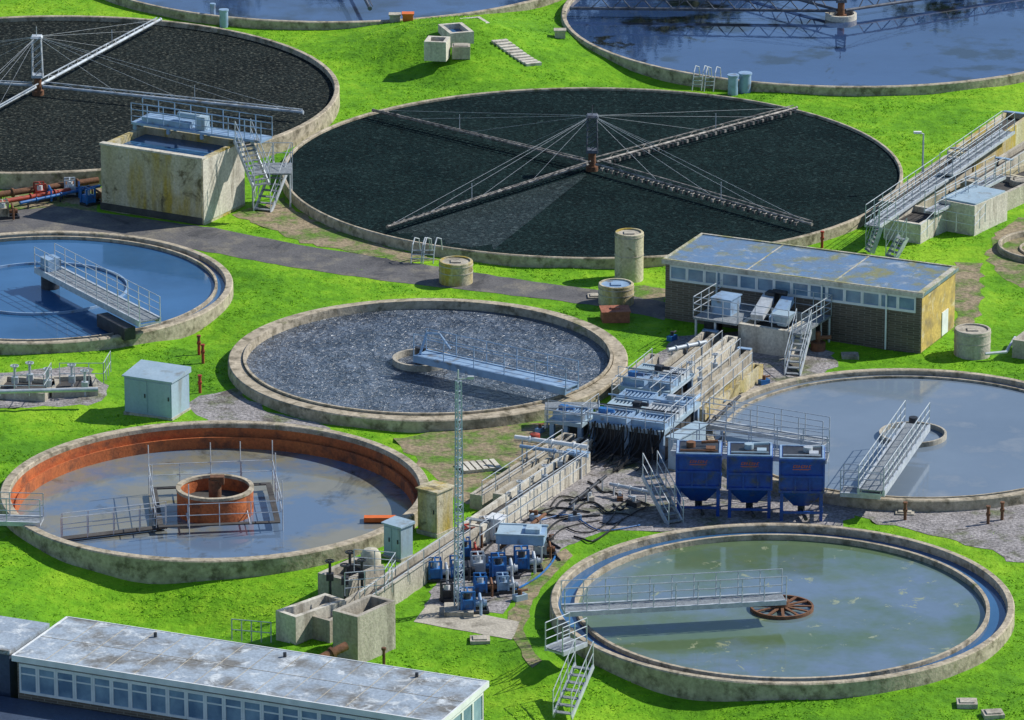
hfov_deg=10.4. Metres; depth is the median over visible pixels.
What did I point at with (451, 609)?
lattice mast
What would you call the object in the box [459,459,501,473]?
pallet
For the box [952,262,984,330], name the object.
soil ground
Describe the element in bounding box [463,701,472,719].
window
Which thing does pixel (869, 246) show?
metal stair
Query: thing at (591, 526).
ground hose
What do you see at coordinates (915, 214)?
concrete chamber
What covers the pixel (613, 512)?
ground hose
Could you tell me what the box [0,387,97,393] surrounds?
pipe run
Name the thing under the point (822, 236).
red marker post
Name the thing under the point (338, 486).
settling tank
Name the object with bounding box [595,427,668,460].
wall
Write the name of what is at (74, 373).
railing
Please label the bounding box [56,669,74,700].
window
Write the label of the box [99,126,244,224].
concrete tank
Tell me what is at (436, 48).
concrete chamber
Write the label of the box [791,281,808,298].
window
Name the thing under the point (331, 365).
settling tank
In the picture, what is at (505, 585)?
pump set
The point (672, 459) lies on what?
door
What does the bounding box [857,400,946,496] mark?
scraper bridge
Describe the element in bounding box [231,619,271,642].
railing
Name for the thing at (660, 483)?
metal stair
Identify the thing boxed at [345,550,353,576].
handwheel valve
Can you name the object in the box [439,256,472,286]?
concrete cylinder chamber
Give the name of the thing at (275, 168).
stair landing
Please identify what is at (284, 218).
soil ground
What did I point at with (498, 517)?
white cabinet
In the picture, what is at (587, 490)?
pipe run
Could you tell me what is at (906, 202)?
access walkway
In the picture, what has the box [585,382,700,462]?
screen deck
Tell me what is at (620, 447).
black hose
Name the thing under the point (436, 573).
pump set
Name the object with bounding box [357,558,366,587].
handwheel valve
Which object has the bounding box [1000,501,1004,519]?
red marker post
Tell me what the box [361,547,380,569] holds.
storage vessel
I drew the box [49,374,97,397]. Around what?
concrete channel
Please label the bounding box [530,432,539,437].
intake pump
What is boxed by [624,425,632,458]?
black hose
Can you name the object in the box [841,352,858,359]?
manhole cover
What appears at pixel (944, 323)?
door
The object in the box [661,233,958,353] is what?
brick building
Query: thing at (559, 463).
handwheel valve
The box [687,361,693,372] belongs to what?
handwheel valve
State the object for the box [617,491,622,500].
yard fitting
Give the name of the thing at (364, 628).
concrete chamber
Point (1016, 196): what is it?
concrete chamber
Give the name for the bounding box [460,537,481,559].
pump set
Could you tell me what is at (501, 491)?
concrete channel
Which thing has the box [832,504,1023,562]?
gravel ground
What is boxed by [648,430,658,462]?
black hose
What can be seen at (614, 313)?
brick pit
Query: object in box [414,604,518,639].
concrete slab
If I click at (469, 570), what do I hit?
pump set
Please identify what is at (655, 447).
black hose
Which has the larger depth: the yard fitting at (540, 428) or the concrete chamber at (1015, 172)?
the concrete chamber at (1015, 172)
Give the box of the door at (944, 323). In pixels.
[941,308,947,335]
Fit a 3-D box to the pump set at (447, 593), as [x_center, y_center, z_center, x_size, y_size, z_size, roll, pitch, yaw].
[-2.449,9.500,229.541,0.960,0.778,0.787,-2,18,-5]
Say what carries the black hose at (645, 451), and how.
hanging from the screen deck at (649, 410)
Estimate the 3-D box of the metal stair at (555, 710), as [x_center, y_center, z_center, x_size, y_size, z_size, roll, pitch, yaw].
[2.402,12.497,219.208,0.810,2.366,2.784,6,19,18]
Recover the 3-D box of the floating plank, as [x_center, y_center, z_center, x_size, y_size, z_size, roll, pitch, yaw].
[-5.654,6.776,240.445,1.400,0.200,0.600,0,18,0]
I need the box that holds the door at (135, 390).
[125,378,146,412]
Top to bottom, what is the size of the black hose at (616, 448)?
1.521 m
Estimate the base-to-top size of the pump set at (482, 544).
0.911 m
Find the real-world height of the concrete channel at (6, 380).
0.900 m
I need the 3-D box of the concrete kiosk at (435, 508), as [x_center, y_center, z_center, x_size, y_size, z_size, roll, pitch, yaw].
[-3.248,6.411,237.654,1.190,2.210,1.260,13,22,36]
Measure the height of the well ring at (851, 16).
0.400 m
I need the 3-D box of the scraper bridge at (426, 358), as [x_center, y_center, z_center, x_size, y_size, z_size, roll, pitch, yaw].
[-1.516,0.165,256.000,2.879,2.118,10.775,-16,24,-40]
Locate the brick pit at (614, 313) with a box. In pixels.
[599,305,630,322]
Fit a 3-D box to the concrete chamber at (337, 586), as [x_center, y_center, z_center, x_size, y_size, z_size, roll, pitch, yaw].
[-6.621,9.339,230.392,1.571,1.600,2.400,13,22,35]
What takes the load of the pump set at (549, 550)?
on the gravel ground at (648, 518)
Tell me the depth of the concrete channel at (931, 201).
285.00 m
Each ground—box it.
[0,0,1023,719]
[0,366,108,407]
[1,187,101,211]
[189,388,329,428]
[232,197,439,261]
[394,422,584,503]
[425,331,854,613]
[634,285,664,301]
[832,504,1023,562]
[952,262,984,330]
[984,217,1023,287]
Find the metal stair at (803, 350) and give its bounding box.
[784,308,811,375]
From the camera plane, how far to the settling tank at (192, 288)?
269.74 m
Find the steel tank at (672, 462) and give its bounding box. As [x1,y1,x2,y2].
[666,421,707,471]
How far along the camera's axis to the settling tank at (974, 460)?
250.31 m
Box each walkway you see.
[0,492,43,526]
[60,501,166,539]
[544,612,587,655]
[670,421,829,463]
[702,397,829,445]
[840,464,883,499]
[864,154,952,228]
[924,155,1005,214]
[939,111,1014,176]
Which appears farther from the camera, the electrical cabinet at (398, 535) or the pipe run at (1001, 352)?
the pipe run at (1001, 352)
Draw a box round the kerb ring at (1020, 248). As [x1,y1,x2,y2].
[1019,243,1023,252]
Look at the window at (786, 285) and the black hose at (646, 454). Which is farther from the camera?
the window at (786, 285)
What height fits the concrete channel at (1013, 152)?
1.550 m
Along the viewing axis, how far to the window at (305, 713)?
209.29 m
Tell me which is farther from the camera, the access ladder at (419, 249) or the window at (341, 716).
the access ladder at (419, 249)
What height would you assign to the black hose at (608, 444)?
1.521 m
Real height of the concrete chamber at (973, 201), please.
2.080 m
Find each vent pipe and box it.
[210,3,215,14]
[219,8,228,27]
[727,73,738,95]
[738,71,751,93]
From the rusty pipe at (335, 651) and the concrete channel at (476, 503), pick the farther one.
the concrete channel at (476, 503)
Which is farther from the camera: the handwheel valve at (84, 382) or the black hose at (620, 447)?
the handwheel valve at (84, 382)
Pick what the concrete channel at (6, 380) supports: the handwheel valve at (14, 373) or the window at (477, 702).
the handwheel valve at (14, 373)
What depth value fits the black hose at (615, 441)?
246.35 m
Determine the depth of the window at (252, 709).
210.21 m
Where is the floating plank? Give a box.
[364,515,396,521]
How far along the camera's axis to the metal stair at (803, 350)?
259.07 m
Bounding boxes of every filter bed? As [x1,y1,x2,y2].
[0,15,339,188]
[281,87,902,268]
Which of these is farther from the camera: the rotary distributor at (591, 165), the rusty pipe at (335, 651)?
the rotary distributor at (591, 165)
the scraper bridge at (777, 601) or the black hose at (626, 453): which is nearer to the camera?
the scraper bridge at (777, 601)
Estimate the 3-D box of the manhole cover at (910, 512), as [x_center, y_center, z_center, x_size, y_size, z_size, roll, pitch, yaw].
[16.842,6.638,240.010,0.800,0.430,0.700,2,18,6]
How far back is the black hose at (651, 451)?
245.52 m
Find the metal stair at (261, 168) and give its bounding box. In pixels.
[233,118,269,188]
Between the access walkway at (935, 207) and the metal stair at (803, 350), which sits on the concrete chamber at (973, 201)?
the access walkway at (935, 207)
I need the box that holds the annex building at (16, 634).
[0,616,49,698]
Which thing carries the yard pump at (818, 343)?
on the gravel ground at (648, 518)
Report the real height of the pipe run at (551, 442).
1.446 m
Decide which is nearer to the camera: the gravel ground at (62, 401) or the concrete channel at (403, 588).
the concrete channel at (403, 588)
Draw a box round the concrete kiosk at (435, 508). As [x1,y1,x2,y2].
[415,480,453,537]
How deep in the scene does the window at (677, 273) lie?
265.47 m
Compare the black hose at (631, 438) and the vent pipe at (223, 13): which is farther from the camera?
the vent pipe at (223, 13)
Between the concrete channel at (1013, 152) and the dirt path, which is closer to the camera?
the dirt path
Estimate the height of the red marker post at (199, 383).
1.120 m
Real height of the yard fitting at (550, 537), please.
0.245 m
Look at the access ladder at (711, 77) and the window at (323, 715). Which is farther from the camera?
the access ladder at (711, 77)
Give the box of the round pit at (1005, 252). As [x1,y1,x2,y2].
[997,230,1023,262]
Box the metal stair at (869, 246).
[864,205,882,253]
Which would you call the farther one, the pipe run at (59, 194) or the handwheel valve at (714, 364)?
the pipe run at (59, 194)
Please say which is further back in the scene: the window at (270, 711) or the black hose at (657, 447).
the black hose at (657, 447)
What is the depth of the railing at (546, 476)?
240.30 m
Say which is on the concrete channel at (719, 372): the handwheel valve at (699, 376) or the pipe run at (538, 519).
the handwheel valve at (699, 376)
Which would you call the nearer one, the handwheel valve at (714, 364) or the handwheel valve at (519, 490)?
the handwheel valve at (519, 490)
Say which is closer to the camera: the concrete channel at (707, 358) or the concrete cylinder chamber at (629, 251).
the concrete channel at (707, 358)
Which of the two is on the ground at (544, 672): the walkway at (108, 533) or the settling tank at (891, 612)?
the settling tank at (891, 612)
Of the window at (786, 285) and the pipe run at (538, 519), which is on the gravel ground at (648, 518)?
the pipe run at (538, 519)
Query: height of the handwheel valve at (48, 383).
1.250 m
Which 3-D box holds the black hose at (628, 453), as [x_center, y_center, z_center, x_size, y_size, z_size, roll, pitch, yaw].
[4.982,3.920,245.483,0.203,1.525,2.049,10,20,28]
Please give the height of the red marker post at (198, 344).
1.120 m
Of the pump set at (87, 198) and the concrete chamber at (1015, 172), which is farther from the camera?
the concrete chamber at (1015, 172)
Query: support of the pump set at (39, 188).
on the soil ground at (73, 202)
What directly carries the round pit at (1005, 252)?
on the ground at (544, 672)
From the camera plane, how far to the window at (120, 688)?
212.32 m
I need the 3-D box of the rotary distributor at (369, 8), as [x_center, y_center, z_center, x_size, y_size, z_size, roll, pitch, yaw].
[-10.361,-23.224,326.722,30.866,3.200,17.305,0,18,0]
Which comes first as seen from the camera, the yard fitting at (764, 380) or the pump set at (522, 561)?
the pump set at (522, 561)
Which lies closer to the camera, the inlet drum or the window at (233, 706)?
the window at (233, 706)
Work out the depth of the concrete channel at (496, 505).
240.53 m
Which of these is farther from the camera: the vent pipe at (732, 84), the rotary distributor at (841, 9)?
the rotary distributor at (841, 9)
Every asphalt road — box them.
[0,206,664,319]
[0,696,147,719]
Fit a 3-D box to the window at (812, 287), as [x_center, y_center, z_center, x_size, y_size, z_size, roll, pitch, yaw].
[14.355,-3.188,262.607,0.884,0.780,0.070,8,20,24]
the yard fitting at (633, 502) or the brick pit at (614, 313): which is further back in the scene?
the brick pit at (614, 313)
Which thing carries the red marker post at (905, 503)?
on the gravel ground at (972, 528)
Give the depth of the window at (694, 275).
265.08 m
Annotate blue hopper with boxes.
[675,440,721,515]
[726,442,772,517]
[779,444,824,520]
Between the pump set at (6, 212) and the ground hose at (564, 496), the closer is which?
the ground hose at (564, 496)
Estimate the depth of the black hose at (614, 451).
245.94 m
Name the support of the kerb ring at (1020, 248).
in the round pit at (1005, 252)
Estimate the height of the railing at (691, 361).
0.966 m
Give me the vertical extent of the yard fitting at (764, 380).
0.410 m
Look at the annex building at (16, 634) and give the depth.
215.14 m
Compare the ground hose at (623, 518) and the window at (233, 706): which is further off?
the ground hose at (623, 518)
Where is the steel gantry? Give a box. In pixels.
[130,97,272,142]
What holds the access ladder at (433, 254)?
on the ground at (544, 672)
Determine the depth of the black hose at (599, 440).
246.58 m
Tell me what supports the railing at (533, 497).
on the concrete channel at (496, 505)
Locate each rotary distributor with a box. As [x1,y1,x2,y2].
[0,17,303,113]
[364,0,372,10]
[372,105,812,228]
[570,0,921,15]
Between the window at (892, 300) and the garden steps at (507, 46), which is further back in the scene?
the garden steps at (507, 46)
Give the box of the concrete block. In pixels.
[452,43,469,58]
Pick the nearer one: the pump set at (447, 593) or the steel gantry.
the pump set at (447, 593)
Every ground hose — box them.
[480,507,589,554]
[514,512,560,548]
[515,552,555,589]
[520,519,599,574]
[541,514,639,530]
[546,498,586,512]
[547,514,599,560]
[550,492,592,506]
[556,501,604,518]
[567,510,615,532]
[573,518,622,541]
[587,481,617,494]
[590,506,632,515]
[593,499,637,511]
[599,506,645,524]
[612,499,649,510]
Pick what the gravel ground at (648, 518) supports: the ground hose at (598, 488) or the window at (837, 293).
the ground hose at (598, 488)
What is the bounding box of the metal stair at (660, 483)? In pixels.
[641,451,683,524]
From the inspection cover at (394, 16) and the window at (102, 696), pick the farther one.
the inspection cover at (394, 16)
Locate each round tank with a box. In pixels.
[105,0,560,29]
[561,0,1023,95]
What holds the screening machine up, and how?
on the screening platform at (741, 315)
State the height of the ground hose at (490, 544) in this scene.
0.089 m
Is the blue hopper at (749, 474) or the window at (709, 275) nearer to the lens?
the blue hopper at (749, 474)
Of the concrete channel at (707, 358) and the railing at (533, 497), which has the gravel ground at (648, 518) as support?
the concrete channel at (707, 358)
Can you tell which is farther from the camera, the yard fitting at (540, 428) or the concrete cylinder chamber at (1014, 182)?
the concrete cylinder chamber at (1014, 182)
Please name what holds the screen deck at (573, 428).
on the soil ground at (433, 452)
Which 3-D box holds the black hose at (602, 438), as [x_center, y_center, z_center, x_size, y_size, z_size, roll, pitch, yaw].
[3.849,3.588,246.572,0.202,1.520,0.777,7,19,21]
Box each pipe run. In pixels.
[0,177,98,198]
[0,188,70,204]
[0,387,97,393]
[19,185,100,208]
[500,512,546,551]
[514,435,587,459]
[519,444,588,478]
[569,475,606,509]
[609,482,648,501]
[667,340,706,355]
[706,395,740,427]
[985,336,1015,354]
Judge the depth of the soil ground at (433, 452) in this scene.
248.00 m
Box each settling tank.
[0,231,232,354]
[0,420,428,583]
[228,298,627,432]
[550,523,1014,701]
[706,368,1023,511]
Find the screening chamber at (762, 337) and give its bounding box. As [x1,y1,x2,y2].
[738,307,815,357]
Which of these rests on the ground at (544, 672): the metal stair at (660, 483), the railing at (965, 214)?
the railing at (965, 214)
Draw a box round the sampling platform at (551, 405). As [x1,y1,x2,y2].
[545,401,599,428]
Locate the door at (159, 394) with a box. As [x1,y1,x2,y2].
[148,382,170,415]
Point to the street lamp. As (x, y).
(917, 132)
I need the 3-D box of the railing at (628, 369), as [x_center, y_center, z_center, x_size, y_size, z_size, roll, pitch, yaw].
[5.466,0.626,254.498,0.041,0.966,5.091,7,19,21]
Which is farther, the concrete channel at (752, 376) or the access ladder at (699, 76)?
the access ladder at (699, 76)
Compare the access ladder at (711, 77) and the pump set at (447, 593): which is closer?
the pump set at (447, 593)
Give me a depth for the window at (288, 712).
209.59 m
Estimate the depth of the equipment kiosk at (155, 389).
252.24 m
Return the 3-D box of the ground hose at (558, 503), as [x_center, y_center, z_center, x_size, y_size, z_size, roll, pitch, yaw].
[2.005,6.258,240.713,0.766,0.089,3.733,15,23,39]
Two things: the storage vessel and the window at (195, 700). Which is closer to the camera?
the window at (195, 700)
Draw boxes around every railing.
[0,363,51,395]
[59,351,110,383]
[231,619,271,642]
[344,549,395,595]
[359,518,469,598]
[479,453,586,545]
[481,429,562,501]
[505,439,588,513]
[612,348,652,392]
[650,330,722,394]
[672,338,740,396]
[694,352,752,416]
[884,211,934,239]
[938,203,985,231]
[968,151,1023,192]
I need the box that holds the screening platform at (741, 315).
[693,280,831,359]
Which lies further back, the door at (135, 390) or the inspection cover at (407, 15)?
the inspection cover at (407, 15)
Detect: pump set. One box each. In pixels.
[0,199,19,219]
[33,181,56,201]
[64,177,84,197]
[80,185,101,206]
[428,557,453,582]
[440,580,462,601]
[449,555,476,580]
[459,586,488,615]
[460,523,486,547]
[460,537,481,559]
[470,551,491,576]
[473,572,498,596]
[490,552,519,579]
[496,572,518,593]
[513,545,542,573]
[533,540,556,558]
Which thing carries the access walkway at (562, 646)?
on the settling tank at (891, 612)
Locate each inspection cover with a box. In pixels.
[389,12,400,22]
[402,11,413,21]
[554,28,565,38]
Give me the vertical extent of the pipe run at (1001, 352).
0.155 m
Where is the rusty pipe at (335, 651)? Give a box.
[319,642,348,656]
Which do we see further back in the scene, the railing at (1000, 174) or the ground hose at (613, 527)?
the railing at (1000, 174)
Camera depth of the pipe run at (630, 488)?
241.56 m
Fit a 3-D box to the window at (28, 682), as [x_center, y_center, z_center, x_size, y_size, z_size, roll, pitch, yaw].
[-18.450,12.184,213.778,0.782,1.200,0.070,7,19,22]
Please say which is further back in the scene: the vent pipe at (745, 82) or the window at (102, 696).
the vent pipe at (745, 82)
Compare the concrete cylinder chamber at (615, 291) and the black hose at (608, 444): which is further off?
the concrete cylinder chamber at (615, 291)
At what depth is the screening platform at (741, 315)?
261.92 m
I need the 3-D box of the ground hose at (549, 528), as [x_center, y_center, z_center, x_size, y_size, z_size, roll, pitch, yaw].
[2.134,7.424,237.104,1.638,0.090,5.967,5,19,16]
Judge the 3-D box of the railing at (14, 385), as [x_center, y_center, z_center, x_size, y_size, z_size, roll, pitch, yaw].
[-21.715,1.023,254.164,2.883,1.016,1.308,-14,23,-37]
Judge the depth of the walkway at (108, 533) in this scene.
238.55 m
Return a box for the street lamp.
[914,131,923,171]
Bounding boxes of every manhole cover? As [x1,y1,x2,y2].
[470,635,489,644]
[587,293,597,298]
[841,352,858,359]
[895,509,914,515]
[956,698,977,708]
[981,708,1004,719]
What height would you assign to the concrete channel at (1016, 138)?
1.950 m
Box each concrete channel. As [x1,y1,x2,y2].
[0,375,58,401]
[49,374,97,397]
[342,525,478,605]
[464,448,589,542]
[470,432,575,509]
[493,437,592,500]
[611,353,658,399]
[658,335,737,395]
[662,328,718,367]
[681,346,751,402]
[699,363,762,421]
[878,155,971,212]
[948,110,1023,172]
[960,141,1023,188]
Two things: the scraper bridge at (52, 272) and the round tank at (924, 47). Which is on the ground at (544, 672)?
the round tank at (924, 47)
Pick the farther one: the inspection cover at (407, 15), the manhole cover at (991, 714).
the inspection cover at (407, 15)
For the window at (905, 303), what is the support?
in the brick building at (893, 304)
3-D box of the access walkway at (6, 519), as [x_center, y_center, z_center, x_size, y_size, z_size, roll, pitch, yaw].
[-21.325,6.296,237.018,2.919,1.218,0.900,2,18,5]
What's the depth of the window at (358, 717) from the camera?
208.37 m
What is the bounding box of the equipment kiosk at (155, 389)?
[122,359,190,420]
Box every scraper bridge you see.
[34,243,160,340]
[392,328,578,394]
[561,568,813,619]
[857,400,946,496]
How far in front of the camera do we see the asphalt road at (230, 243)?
276.53 m
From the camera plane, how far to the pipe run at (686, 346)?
259.29 m
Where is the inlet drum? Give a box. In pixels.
[176,474,253,523]
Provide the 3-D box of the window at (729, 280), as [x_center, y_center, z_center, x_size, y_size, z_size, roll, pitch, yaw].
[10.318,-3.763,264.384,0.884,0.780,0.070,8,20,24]
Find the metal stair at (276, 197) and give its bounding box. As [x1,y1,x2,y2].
[253,143,290,212]
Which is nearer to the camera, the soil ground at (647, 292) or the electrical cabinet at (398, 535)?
the electrical cabinet at (398, 535)
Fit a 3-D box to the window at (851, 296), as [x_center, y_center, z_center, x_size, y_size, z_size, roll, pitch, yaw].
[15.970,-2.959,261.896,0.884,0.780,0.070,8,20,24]
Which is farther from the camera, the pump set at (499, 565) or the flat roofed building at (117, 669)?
the pump set at (499, 565)
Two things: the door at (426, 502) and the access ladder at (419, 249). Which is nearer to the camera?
the door at (426, 502)
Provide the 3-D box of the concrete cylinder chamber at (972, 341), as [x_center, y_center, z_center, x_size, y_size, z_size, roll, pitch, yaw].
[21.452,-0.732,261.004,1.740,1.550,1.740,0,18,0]
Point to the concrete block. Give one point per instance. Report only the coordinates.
(460, 50)
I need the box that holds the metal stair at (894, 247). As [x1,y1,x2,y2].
[885,215,908,257]
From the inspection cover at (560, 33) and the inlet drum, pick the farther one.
the inspection cover at (560, 33)
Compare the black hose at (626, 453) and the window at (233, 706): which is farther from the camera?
the black hose at (626, 453)
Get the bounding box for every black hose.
[579,421,589,443]
[590,423,605,454]
[590,423,607,452]
[590,424,609,456]
[590,424,618,460]
[590,425,624,467]
[591,425,627,460]
[593,424,611,458]
[595,424,615,463]
[596,423,603,459]
[603,428,621,465]
[604,426,637,467]
[611,424,621,461]
[613,428,636,471]
[614,426,622,469]
[614,429,644,471]
[618,427,636,471]
[623,430,653,466]
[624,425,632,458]
[624,426,641,464]
[631,430,664,461]
[636,429,650,470]
[643,429,648,470]
[644,430,661,462]
[646,428,652,474]
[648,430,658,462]
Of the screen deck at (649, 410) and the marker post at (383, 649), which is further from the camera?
the screen deck at (649, 410)
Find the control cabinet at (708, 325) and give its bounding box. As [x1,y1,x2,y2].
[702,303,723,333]
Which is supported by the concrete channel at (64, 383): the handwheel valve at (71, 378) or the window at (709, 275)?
the handwheel valve at (71, 378)
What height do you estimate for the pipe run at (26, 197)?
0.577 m
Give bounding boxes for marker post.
[197,335,200,354]
[198,374,201,392]
[201,344,204,363]
[381,647,385,664]
[820,231,823,247]
[903,501,907,519]
[986,505,990,523]
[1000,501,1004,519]
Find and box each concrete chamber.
[276,593,344,644]
[310,602,340,642]
[318,557,383,598]
[333,594,395,661]
[424,36,449,61]
[438,22,473,46]
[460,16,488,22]
[884,205,946,243]
[939,184,1007,235]
[973,173,1023,210]
[1000,164,1023,176]
[1012,331,1023,358]
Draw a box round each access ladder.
[410,237,430,263]
[422,237,442,263]
[692,65,708,90]
[704,66,720,91]
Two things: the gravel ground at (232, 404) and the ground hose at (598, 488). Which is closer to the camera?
the ground hose at (598, 488)
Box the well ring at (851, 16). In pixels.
[825,11,856,22]
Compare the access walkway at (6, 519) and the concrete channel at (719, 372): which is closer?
the access walkway at (6, 519)
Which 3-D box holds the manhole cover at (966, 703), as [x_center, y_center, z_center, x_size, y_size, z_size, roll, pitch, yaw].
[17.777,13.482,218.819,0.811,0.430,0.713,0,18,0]
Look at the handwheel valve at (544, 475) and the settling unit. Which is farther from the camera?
the handwheel valve at (544, 475)
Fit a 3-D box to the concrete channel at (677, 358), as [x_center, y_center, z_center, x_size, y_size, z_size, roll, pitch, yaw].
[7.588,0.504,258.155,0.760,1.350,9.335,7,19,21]
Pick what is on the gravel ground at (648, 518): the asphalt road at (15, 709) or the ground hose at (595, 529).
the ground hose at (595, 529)
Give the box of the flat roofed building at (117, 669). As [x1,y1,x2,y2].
[11,616,488,719]
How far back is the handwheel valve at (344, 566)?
228.26 m
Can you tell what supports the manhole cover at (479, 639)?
on the ground at (544, 672)
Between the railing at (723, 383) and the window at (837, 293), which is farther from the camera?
the window at (837, 293)
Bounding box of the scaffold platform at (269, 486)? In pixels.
[148,440,282,533]
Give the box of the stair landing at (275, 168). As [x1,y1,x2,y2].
[251,142,292,206]
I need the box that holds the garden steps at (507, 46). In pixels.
[491,39,541,65]
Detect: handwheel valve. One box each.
[10,364,18,387]
[25,361,33,384]
[43,367,51,386]
[67,364,75,386]
[80,369,88,396]
[325,559,334,594]
[340,563,349,598]
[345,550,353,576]
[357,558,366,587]
[516,480,523,496]
[541,464,547,480]
[556,450,563,467]
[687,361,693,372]
[697,367,703,381]
[712,353,718,368]
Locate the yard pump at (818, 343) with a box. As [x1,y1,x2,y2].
[811,331,830,351]
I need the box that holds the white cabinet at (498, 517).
[485,512,506,542]
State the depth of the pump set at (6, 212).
282.12 m
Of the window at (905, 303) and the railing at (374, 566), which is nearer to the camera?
the railing at (374, 566)
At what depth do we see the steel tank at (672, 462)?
245.37 m
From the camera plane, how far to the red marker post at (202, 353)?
259.96 m
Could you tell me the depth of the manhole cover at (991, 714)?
217.42 m
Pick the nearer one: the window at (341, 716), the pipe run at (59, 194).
the window at (341, 716)
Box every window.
[19,663,37,695]
[37,666,55,697]
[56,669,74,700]
[74,672,92,703]
[93,674,111,706]
[111,677,129,709]
[130,680,148,712]
[148,683,167,715]
[167,686,185,718]
[186,689,204,719]
[205,692,223,719]
[224,695,242,719]
[243,698,261,719]
[262,701,280,719]
[281,704,299,719]
[300,707,318,719]
[319,710,337,719]
[338,713,356,719]
[357,716,376,719]
[452,709,462,719]
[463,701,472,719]
[473,692,482,719]
[670,265,686,282]
[687,267,703,284]
[704,269,721,286]
[722,272,738,289]
[739,274,756,291]
[756,276,773,292]
[774,279,791,296]
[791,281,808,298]
[809,283,826,300]
[827,286,844,303]
[844,288,861,305]
[862,290,879,307]
[880,293,897,310]
[898,295,915,312]
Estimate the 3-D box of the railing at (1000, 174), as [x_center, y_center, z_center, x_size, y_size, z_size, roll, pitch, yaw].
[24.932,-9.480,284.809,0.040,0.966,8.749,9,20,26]
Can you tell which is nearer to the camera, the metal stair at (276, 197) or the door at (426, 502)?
the door at (426, 502)
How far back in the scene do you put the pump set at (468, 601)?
228.11 m
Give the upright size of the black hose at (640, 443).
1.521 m
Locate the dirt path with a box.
[508,548,572,667]
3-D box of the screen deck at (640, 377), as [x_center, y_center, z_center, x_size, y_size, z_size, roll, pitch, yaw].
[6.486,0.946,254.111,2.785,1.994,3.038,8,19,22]
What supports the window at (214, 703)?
in the flat roofed building at (117, 669)
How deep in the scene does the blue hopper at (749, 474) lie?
238.82 m
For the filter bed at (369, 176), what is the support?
on the ground at (544, 672)
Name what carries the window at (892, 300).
in the brick building at (893, 304)
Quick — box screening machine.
[710,289,794,326]
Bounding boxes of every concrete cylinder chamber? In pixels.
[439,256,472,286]
[598,278,633,305]
[614,228,643,282]
[954,323,990,359]
[1009,177,1023,186]
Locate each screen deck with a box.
[546,393,598,437]
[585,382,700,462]
[615,354,694,394]
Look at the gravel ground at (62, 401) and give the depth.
254.85 m
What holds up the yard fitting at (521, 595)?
on the dirt path
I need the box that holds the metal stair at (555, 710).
[552,639,593,719]
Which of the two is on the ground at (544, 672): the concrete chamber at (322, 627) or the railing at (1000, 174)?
the concrete chamber at (322, 627)
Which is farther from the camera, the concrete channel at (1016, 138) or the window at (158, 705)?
the concrete channel at (1016, 138)
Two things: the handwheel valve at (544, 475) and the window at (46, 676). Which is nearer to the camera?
the window at (46, 676)
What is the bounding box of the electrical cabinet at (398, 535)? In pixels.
[381,515,414,561]
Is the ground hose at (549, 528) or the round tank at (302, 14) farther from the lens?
the round tank at (302, 14)
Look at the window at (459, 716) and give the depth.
208.98 m
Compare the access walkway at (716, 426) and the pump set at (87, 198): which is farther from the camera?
the pump set at (87, 198)
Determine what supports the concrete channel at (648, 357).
on the ground at (544, 672)
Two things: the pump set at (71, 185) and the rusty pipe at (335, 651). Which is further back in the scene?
the pump set at (71, 185)
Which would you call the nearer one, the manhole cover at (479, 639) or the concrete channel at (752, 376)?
the manhole cover at (479, 639)
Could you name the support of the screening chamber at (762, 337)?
on the gravel ground at (648, 518)
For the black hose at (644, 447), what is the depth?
245.86 m
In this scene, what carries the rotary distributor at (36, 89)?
on the filter bed at (50, 136)
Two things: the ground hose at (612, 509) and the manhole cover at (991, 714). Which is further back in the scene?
the ground hose at (612, 509)
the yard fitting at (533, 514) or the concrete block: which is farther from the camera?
the concrete block
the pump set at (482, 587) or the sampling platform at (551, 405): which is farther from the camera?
the sampling platform at (551, 405)
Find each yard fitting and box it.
[512,588,527,601]
[529,510,542,521]
[535,422,544,433]
[546,534,553,539]
[568,510,582,521]
[585,492,594,500]
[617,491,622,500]
[627,495,640,507]
[667,330,677,341]
[758,375,769,384]
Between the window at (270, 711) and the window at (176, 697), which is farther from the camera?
the window at (176, 697)
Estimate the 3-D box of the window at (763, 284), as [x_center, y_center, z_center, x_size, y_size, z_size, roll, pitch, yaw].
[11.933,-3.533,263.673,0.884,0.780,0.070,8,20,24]
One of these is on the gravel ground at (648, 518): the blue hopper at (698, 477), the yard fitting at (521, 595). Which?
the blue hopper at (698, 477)
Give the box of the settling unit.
[495,523,547,562]
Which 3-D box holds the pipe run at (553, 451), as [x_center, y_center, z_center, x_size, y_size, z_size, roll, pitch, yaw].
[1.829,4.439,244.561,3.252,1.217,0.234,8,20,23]
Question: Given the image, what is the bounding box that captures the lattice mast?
[444,369,473,616]
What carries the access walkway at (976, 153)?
on the concrete channel at (1016, 138)

